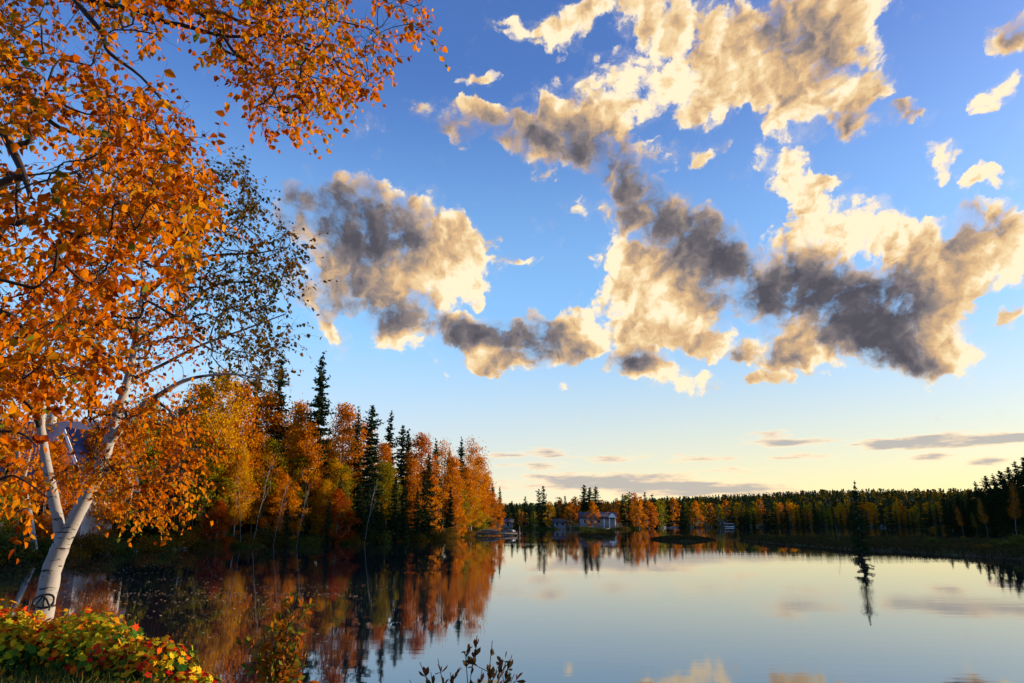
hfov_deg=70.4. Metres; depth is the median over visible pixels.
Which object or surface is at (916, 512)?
birch
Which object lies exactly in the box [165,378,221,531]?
autumn birch
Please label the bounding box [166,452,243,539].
autumn birch
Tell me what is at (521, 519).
birch
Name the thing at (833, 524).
spruce
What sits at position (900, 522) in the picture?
spruce
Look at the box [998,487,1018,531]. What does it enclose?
spruce
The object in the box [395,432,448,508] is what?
autumn birch
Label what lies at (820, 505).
birch
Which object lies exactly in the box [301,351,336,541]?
spruce
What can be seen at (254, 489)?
autumn birch
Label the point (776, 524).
spruce
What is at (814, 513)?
spruce
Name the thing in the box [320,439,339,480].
autumn birch
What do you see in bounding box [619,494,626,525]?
spruce
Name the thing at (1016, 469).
spruce
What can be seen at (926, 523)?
spruce
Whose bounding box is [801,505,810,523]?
birch
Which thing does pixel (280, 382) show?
spruce
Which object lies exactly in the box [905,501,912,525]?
spruce
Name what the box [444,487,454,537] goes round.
spruce
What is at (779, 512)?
birch
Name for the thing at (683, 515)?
spruce
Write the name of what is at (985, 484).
spruce
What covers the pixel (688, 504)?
birch
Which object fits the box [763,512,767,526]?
spruce
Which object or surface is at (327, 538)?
spruce
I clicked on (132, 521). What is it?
young fir
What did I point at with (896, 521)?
spruce
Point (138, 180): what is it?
overhanging birch
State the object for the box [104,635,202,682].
maple shrub
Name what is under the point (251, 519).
autumn birch
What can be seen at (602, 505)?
birch
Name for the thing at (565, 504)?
spruce
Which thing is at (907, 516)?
birch
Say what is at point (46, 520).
autumn birch
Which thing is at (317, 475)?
autumn birch
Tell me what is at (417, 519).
spruce
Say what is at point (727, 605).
lake water
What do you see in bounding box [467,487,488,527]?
autumn birch
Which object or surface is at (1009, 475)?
spruce
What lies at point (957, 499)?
spruce
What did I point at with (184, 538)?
shore shrub
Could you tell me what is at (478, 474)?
autumn birch
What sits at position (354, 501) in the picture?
young fir
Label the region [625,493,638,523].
birch
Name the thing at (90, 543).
shore shrub
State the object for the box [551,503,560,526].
spruce
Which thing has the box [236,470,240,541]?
leaning birch
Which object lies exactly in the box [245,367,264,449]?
spruce
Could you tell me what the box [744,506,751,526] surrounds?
spruce
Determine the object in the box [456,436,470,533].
spruce
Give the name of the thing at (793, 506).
birch
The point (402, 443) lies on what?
spruce
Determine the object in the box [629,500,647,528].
birch
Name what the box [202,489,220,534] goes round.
young fir
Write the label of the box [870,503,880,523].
birch
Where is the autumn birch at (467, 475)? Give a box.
[460,463,479,519]
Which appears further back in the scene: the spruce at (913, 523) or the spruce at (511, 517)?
the spruce at (913, 523)
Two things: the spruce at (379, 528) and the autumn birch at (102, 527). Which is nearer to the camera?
the autumn birch at (102, 527)
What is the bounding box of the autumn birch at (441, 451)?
[430,439,462,526]
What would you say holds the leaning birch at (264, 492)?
on the terrain at (577, 525)
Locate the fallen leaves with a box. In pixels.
[1,664,149,682]
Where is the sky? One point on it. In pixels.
(662, 248)
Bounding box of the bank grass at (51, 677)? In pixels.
[0,656,174,682]
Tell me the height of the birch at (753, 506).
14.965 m
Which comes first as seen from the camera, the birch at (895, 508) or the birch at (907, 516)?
the birch at (907, 516)
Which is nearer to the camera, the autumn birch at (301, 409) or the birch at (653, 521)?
the autumn birch at (301, 409)
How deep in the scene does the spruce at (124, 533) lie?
67.19 m
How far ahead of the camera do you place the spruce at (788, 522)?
381.64 m
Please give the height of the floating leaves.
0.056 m
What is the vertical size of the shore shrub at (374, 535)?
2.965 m
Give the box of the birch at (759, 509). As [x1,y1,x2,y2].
[752,498,769,526]
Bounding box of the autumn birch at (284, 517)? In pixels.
[275,473,299,528]
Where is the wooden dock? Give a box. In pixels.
[473,526,520,535]
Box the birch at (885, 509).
[881,507,891,524]
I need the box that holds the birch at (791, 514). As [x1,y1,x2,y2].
[782,504,794,524]
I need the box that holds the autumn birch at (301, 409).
[282,393,313,534]
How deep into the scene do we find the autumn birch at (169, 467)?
84.60 m
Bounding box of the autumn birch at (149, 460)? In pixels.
[139,427,166,501]
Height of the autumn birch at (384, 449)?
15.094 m
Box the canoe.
[481,530,498,531]
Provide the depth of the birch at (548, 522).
283.83 m
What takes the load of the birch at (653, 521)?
on the terrain at (577, 525)
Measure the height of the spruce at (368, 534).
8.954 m
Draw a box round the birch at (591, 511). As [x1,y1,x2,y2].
[583,501,600,526]
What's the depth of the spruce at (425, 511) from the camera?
107.87 m
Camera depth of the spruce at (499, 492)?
246.87 m
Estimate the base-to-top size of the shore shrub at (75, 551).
1.910 m
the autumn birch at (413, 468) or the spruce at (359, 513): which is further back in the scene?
the autumn birch at (413, 468)
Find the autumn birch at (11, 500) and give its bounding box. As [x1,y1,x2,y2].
[0,477,38,539]
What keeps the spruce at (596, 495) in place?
on the terrain at (577, 525)
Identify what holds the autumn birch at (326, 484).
on the terrain at (577, 525)
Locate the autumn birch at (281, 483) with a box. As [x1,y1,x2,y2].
[251,470,311,539]
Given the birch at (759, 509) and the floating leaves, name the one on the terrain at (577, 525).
the birch at (759, 509)
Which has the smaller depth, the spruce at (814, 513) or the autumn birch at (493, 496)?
the autumn birch at (493, 496)
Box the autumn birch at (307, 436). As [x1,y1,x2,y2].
[285,420,335,534]
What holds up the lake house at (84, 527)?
on the terrain at (577, 525)
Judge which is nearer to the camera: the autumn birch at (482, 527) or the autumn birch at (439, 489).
the autumn birch at (439, 489)
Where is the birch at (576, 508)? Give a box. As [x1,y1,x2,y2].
[568,496,580,524]
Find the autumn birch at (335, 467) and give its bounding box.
[314,457,357,518]
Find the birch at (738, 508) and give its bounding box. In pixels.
[733,503,743,525]
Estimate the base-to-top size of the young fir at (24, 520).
5.072 m
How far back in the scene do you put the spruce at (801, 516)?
408.20 m
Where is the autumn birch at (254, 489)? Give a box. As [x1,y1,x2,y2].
[198,445,263,526]
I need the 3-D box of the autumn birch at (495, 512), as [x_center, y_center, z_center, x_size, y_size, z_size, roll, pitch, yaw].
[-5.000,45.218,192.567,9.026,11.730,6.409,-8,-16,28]
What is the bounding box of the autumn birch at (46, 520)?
[10,437,78,543]
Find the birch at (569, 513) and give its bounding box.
[563,502,578,528]
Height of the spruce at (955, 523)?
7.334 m
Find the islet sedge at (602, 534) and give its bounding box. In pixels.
[578,530,616,536]
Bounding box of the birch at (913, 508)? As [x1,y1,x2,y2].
[908,505,924,526]
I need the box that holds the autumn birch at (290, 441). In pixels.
[279,420,299,472]
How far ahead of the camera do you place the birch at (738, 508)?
379.39 m
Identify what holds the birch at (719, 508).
on the terrain at (577, 525)
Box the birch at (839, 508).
[834,502,849,526]
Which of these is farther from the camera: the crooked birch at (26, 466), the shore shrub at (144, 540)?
the shore shrub at (144, 540)
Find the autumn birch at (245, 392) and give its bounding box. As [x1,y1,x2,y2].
[223,379,270,532]
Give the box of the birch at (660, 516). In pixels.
[658,513,663,527]
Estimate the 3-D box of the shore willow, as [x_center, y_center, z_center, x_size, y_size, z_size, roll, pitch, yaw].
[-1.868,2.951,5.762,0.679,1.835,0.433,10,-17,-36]
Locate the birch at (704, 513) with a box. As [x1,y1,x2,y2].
[694,502,711,526]
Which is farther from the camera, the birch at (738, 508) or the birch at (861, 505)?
the birch at (861, 505)
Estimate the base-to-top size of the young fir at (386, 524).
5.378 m
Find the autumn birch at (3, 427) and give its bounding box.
[0,422,22,459]
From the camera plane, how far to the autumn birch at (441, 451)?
129.68 m
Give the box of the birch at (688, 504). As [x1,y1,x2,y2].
[684,500,698,525]
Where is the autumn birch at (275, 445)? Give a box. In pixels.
[246,436,295,528]
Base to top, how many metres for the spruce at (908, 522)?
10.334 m
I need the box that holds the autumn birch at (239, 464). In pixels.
[218,446,260,537]
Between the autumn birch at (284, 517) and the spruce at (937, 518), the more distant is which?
the spruce at (937, 518)
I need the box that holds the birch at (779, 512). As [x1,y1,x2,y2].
[776,502,784,524]
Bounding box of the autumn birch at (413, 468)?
[401,457,427,527]
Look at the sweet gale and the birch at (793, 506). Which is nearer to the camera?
the sweet gale
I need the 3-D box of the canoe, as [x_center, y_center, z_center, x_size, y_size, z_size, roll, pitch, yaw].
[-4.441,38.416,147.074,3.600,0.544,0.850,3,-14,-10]
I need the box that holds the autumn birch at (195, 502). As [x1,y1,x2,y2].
[174,440,216,530]
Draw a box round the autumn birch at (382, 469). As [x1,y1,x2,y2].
[366,460,393,519]
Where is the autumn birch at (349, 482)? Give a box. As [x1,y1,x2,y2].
[329,463,356,522]
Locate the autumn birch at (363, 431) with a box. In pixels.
[338,422,380,499]
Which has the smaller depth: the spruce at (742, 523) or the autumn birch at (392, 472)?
the autumn birch at (392, 472)
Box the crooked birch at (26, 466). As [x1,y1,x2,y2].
[0,380,72,550]
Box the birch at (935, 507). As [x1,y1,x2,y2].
[930,504,941,524]
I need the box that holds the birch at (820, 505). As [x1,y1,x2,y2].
[813,501,827,524]
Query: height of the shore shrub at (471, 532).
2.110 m
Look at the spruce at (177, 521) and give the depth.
74.21 m
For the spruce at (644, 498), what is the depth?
310.30 m
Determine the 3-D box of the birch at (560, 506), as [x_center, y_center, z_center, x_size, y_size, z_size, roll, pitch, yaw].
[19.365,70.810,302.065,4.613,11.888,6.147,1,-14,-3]
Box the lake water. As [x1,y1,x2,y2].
[0,526,1023,682]
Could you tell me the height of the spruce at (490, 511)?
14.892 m
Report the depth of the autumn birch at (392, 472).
104.71 m
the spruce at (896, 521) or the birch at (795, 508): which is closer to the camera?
the spruce at (896, 521)
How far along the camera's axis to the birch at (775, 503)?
420.91 m
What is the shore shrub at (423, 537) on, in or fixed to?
on the terrain at (577, 525)
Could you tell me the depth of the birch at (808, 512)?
403.35 m
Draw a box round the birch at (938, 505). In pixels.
[934,502,942,521]
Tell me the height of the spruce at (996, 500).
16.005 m
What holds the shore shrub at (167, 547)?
on the terrain at (577, 525)
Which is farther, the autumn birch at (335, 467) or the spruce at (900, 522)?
the spruce at (900, 522)
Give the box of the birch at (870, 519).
[863,502,873,526]
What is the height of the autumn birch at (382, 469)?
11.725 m
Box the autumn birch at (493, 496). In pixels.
[480,473,494,525]
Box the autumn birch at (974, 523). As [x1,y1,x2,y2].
[970,511,979,527]
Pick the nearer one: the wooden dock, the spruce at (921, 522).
the wooden dock
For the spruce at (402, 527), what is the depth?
102.09 m
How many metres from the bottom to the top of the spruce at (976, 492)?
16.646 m
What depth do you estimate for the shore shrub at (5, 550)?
52.34 m
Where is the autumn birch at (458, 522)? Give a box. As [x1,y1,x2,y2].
[445,504,471,537]
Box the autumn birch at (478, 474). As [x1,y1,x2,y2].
[458,435,492,528]
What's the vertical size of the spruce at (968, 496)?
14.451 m
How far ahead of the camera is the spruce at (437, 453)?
123.41 m
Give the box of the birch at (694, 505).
[686,501,705,526]
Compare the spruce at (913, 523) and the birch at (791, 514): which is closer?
the spruce at (913, 523)
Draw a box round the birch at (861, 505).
[857,501,864,523]
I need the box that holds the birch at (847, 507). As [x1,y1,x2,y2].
[843,503,850,520]
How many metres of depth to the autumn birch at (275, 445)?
91.00 m
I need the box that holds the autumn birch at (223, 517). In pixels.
[198,500,238,548]
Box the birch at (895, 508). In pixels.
[892,503,902,525]
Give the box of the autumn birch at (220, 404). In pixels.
[166,368,260,509]
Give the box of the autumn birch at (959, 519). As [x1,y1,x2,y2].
[954,506,964,528]
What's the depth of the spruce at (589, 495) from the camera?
304.54 m
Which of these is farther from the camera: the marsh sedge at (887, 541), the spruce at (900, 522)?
the spruce at (900, 522)
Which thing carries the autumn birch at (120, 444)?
on the terrain at (577, 525)
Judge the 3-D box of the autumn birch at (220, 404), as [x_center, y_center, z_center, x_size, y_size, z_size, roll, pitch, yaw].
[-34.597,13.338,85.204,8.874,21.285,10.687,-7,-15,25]
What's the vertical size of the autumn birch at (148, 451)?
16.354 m
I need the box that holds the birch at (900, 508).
[896,506,906,525]
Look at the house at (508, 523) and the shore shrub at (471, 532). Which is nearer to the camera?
the shore shrub at (471, 532)
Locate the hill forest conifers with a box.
[422,488,985,523]
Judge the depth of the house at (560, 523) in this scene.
280.18 m
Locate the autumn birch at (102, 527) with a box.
[40,447,122,537]
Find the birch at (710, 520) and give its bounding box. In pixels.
[705,503,715,526]
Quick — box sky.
[0,0,1023,505]
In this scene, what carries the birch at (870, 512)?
on the terrain at (577, 525)
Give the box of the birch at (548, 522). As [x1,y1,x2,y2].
[542,501,555,527]
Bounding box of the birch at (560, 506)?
[554,497,563,518]
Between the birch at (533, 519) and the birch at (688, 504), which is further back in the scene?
the birch at (688, 504)
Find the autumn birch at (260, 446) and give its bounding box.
[245,429,292,535]
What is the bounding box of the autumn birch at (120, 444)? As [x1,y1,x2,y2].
[78,396,149,526]
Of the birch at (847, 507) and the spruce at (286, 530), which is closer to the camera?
the spruce at (286, 530)
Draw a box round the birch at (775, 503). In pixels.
[772,501,779,523]
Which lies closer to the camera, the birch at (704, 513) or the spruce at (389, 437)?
the spruce at (389, 437)
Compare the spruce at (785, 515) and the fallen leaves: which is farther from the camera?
the spruce at (785, 515)
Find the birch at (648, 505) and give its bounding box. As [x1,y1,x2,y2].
[640,499,658,528]
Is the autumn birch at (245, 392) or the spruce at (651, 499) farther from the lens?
the spruce at (651, 499)
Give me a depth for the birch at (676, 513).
354.52 m
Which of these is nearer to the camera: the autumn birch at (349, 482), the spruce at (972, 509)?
the autumn birch at (349, 482)
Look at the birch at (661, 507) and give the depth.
321.06 m
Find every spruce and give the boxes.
[118,502,130,546]
[171,504,181,548]
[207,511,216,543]
[221,489,232,536]
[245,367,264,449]
[264,350,294,526]
[281,502,291,544]
[291,481,309,542]
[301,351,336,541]
[321,498,333,544]
[334,476,344,540]
[347,407,365,513]
[352,405,384,536]
[353,482,365,542]
[360,487,375,543]
[375,500,385,542]
[380,410,399,530]
[385,475,401,541]
[393,425,412,533]
[396,482,410,541]
[402,428,413,531]
[410,488,422,540]
[415,473,430,538]
[418,454,439,539]
[431,438,443,522]
[434,478,444,537]
[444,448,455,526]
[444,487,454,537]
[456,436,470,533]
[485,487,493,526]
[497,487,502,525]
[509,501,515,526]
[513,506,519,528]
[521,496,528,524]
[527,502,536,526]
[533,489,542,527]
[536,486,551,526]
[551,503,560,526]
[561,496,569,525]
[576,485,590,522]
[585,487,595,509]
[591,486,603,511]
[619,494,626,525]
[623,511,626,527]
[625,492,633,525]
[642,492,649,528]
[648,493,659,528]
[664,496,673,526]
[676,497,685,527]
[681,501,687,527]
[730,506,737,526]
[738,508,745,526]
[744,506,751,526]
[751,512,757,526]
[760,502,770,526]
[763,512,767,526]
[769,499,776,526]
[773,511,779,526]
[781,500,790,525]
[785,512,790,526]
[794,511,799,526]
[798,507,804,525]
[809,500,816,525]
[831,507,838,526]
[838,511,843,526]
[845,510,850,526]
[848,482,870,550]
[864,510,869,526]
[878,505,883,525]
[880,500,885,521]
[886,499,894,526]
[894,510,899,526]
[899,513,905,526]
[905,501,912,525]
[905,510,912,526]
[910,512,915,525]
[918,510,924,526]
[922,510,929,526]
[927,504,934,526]
[934,509,941,530]
[939,494,951,530]
[951,494,968,530]
[952,512,959,530]
[965,488,978,530]
[969,503,979,530]
[970,481,980,524]
[974,488,989,530]
[979,476,996,530]
[979,507,987,530]
[986,473,1000,512]
[991,470,1009,529]
[992,482,1005,524]
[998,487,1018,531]
[999,467,1022,526]
[1008,461,1023,522]
[1013,457,1023,523]
[1017,490,1023,527]
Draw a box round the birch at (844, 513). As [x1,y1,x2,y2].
[842,509,851,525]
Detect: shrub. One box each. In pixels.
[0,528,39,561]
[0,530,41,561]
[0,551,14,561]
[0,599,55,667]
[0,606,153,676]
[2,529,39,558]
[30,536,74,558]
[68,545,94,556]
[68,641,125,680]
[69,531,115,554]
[91,533,134,553]
[99,527,126,546]
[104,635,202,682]
[113,542,144,552]
[131,532,160,551]
[142,533,181,550]
[156,530,200,548]
[170,669,223,682]
[181,524,208,543]
[237,531,266,546]
[246,526,288,543]
[298,533,323,544]
[342,530,360,542]
[363,529,393,542]
[403,529,425,540]
[407,534,432,541]
[427,527,449,539]
[443,526,458,538]
[461,529,476,536]
[581,529,594,533]
[628,524,638,528]
[920,537,939,542]
[971,544,992,550]
[994,533,1023,546]
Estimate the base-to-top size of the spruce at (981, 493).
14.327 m
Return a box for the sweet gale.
[410,636,525,682]
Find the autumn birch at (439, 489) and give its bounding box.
[405,468,447,534]
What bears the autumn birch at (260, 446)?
on the terrain at (577, 525)
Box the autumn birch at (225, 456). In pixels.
[198,429,240,510]
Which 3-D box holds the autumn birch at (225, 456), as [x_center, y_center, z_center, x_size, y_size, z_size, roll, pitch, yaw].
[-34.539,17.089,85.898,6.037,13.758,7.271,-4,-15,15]
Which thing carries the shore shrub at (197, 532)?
on the terrain at (577, 525)
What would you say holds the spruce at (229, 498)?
on the terrain at (577, 525)
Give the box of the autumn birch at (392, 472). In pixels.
[375,461,403,528]
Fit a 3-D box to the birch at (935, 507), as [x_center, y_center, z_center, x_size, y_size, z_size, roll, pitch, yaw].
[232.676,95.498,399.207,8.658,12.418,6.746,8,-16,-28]
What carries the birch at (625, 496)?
on the terrain at (577, 525)
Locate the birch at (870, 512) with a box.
[862,504,876,524]
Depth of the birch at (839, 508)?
402.97 m
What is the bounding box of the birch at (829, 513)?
[825,509,833,525]
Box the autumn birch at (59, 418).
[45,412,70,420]
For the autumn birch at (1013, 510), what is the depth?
203.28 m
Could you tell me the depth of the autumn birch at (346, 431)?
101.35 m
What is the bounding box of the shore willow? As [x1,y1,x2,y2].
[236,592,318,682]
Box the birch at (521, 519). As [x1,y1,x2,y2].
[515,512,527,528]
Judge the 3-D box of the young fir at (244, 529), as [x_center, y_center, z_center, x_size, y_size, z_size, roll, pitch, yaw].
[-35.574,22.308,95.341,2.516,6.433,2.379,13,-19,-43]
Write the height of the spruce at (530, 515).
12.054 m
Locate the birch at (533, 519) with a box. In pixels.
[527,512,539,528]
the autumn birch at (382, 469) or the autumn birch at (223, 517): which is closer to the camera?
the autumn birch at (223, 517)
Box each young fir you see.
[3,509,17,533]
[19,499,42,538]
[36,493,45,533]
[114,502,135,543]
[128,504,140,542]
[134,500,146,538]
[136,481,162,539]
[146,490,168,543]
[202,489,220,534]
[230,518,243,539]
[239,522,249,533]
[345,489,358,540]
[382,505,389,532]
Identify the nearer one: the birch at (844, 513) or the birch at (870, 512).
the birch at (844, 513)
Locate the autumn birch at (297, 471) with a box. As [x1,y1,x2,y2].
[275,453,319,526]
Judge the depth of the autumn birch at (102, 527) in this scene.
66.21 m
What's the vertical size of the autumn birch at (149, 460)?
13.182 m
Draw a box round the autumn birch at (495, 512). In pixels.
[488,489,505,529]
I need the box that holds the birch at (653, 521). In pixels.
[646,505,658,527]
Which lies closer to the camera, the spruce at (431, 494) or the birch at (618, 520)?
the spruce at (431, 494)
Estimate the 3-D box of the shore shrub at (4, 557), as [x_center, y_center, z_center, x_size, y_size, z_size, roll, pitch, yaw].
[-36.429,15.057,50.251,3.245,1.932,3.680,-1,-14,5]
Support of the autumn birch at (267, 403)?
on the terrain at (577, 525)
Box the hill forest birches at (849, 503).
[502,488,979,522]
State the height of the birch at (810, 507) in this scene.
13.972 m
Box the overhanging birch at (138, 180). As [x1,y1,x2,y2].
[0,0,449,563]
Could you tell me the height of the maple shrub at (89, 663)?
0.415 m
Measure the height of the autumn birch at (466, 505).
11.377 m
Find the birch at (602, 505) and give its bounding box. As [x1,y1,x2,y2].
[599,500,605,511]
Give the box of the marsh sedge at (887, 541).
[739,534,1023,559]
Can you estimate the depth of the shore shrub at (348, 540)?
93.27 m
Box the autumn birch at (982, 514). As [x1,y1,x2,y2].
[976,498,989,530]
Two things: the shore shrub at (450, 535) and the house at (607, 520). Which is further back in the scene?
the house at (607, 520)
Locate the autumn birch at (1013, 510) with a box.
[1006,483,1022,527]
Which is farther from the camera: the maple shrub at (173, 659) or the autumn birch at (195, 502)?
the autumn birch at (195, 502)
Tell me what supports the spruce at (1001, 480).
on the terrain at (577, 525)
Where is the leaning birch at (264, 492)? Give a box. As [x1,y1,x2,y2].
[253,453,274,540]
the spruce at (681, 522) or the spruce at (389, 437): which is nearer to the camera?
the spruce at (389, 437)
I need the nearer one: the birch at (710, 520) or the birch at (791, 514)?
the birch at (710, 520)
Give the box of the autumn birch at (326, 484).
[306,479,346,536]
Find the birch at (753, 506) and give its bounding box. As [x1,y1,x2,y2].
[748,501,758,524]
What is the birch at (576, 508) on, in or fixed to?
on the terrain at (577, 525)
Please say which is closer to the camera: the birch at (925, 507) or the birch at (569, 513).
the birch at (569, 513)
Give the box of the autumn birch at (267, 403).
[240,387,304,531]
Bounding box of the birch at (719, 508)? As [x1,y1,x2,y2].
[713,504,725,526]
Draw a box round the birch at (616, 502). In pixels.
[611,498,625,521]
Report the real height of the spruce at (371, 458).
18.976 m
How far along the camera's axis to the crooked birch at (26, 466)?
55.90 m
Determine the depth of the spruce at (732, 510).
372.99 m
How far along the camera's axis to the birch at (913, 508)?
391.81 m
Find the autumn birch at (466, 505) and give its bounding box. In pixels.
[442,480,475,526]
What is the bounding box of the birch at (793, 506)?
[786,503,796,525]
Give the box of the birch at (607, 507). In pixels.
[604,501,612,511]
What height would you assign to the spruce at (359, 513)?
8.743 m
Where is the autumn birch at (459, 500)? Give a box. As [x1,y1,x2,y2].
[441,456,466,527]
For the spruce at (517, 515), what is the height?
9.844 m
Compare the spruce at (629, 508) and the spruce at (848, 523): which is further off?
the spruce at (848, 523)
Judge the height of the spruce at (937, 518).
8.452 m
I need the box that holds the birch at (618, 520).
[615,509,619,526]
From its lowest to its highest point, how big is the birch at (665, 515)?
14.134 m
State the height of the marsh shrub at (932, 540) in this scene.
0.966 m
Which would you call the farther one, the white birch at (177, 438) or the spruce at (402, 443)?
the spruce at (402, 443)
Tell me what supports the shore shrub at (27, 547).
on the terrain at (577, 525)
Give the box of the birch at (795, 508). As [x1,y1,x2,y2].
[792,506,801,524]
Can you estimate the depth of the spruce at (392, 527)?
100.82 m
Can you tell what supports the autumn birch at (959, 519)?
on the terrain at (577, 525)
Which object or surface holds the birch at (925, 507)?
on the terrain at (577, 525)
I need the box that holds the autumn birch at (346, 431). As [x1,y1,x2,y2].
[321,401,367,499]
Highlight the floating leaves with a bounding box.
[57,564,392,657]
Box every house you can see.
[0,412,139,550]
[502,519,513,528]
[552,519,567,528]
[578,512,617,527]
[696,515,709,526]
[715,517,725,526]
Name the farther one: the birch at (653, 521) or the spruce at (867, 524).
the spruce at (867, 524)
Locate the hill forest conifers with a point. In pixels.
(742, 498)
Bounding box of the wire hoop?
[32,593,54,613]
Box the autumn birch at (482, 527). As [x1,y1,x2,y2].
[472,504,492,531]
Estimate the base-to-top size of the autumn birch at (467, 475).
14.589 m
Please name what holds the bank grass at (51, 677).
on the terrain at (577, 525)
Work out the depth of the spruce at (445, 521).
130.52 m
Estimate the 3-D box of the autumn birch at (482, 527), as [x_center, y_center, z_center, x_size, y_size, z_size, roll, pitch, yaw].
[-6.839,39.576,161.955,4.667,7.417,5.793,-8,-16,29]
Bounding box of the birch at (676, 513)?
[667,497,680,526]
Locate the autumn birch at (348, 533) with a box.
[317,488,361,543]
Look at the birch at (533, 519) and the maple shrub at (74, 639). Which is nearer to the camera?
the maple shrub at (74, 639)
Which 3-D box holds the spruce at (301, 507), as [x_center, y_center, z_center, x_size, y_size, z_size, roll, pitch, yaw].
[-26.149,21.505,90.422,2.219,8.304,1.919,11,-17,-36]
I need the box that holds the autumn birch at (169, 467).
[145,403,205,534]
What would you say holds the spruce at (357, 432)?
on the terrain at (577, 525)
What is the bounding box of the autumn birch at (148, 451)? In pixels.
[128,395,171,536]
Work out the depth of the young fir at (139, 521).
78.61 m
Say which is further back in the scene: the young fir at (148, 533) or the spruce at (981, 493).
the spruce at (981, 493)
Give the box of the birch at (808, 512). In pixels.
[804,509,812,523]
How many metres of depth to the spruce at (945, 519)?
237.32 m
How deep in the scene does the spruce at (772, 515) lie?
384.85 m
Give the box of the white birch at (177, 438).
[0,116,337,621]
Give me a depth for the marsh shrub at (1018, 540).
65.87 m
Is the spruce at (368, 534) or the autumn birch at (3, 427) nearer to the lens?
the autumn birch at (3, 427)
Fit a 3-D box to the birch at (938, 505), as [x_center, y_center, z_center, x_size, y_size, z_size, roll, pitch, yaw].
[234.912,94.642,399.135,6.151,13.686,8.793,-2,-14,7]
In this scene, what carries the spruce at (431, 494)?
on the terrain at (577, 525)
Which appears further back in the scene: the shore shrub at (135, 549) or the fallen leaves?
the shore shrub at (135, 549)
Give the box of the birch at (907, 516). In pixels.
[905,509,912,524]
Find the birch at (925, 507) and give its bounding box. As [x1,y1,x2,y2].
[921,502,933,524]
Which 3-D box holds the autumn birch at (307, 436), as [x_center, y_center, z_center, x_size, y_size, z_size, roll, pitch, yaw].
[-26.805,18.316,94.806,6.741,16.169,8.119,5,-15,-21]
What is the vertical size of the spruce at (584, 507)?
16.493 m
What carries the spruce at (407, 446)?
on the terrain at (577, 525)
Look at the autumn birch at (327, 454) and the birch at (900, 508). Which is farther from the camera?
the birch at (900, 508)
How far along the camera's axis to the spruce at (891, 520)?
392.01 m
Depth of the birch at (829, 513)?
387.08 m
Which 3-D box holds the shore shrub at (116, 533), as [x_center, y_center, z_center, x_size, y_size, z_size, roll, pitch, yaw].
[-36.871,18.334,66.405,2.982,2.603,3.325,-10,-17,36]
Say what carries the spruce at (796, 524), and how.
on the terrain at (577, 525)
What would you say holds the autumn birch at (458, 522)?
on the terrain at (577, 525)
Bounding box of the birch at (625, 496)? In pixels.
[617,494,632,520]
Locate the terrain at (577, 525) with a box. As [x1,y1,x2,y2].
[0,497,1023,682]
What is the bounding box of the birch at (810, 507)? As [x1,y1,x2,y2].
[808,505,814,523]
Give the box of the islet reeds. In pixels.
[649,535,715,541]
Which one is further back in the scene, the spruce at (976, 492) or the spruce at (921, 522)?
the spruce at (921, 522)
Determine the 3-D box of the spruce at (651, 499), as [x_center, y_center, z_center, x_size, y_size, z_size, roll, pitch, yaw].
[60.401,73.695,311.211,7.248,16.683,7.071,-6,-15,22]
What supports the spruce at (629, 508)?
on the terrain at (577, 525)
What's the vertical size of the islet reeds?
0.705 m
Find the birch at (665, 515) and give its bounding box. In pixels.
[658,500,671,524]
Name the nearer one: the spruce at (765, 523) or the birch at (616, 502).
the birch at (616, 502)
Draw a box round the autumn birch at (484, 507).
[469,454,496,530]
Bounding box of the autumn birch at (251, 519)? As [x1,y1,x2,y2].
[235,448,269,536]
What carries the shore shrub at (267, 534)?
on the terrain at (577, 525)
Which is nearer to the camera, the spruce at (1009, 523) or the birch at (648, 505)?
the spruce at (1009, 523)
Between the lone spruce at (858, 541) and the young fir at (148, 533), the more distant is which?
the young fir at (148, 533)
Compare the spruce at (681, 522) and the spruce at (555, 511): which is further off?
the spruce at (681, 522)
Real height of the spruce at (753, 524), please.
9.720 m
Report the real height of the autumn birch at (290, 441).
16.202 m
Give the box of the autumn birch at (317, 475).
[300,454,329,537]
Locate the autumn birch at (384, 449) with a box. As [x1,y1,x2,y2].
[364,439,397,516]
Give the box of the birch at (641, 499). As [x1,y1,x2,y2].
[632,496,649,527]
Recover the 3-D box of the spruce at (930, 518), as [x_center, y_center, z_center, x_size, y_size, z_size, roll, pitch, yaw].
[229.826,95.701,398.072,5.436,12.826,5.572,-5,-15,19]
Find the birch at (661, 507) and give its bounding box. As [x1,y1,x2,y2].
[654,500,664,527]
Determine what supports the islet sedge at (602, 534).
on the terrain at (577, 525)
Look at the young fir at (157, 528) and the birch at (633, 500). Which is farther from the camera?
the birch at (633, 500)
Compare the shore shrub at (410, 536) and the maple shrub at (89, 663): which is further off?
the shore shrub at (410, 536)
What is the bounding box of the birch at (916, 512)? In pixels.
[913,508,921,526]
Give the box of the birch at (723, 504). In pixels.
[720,499,733,525]

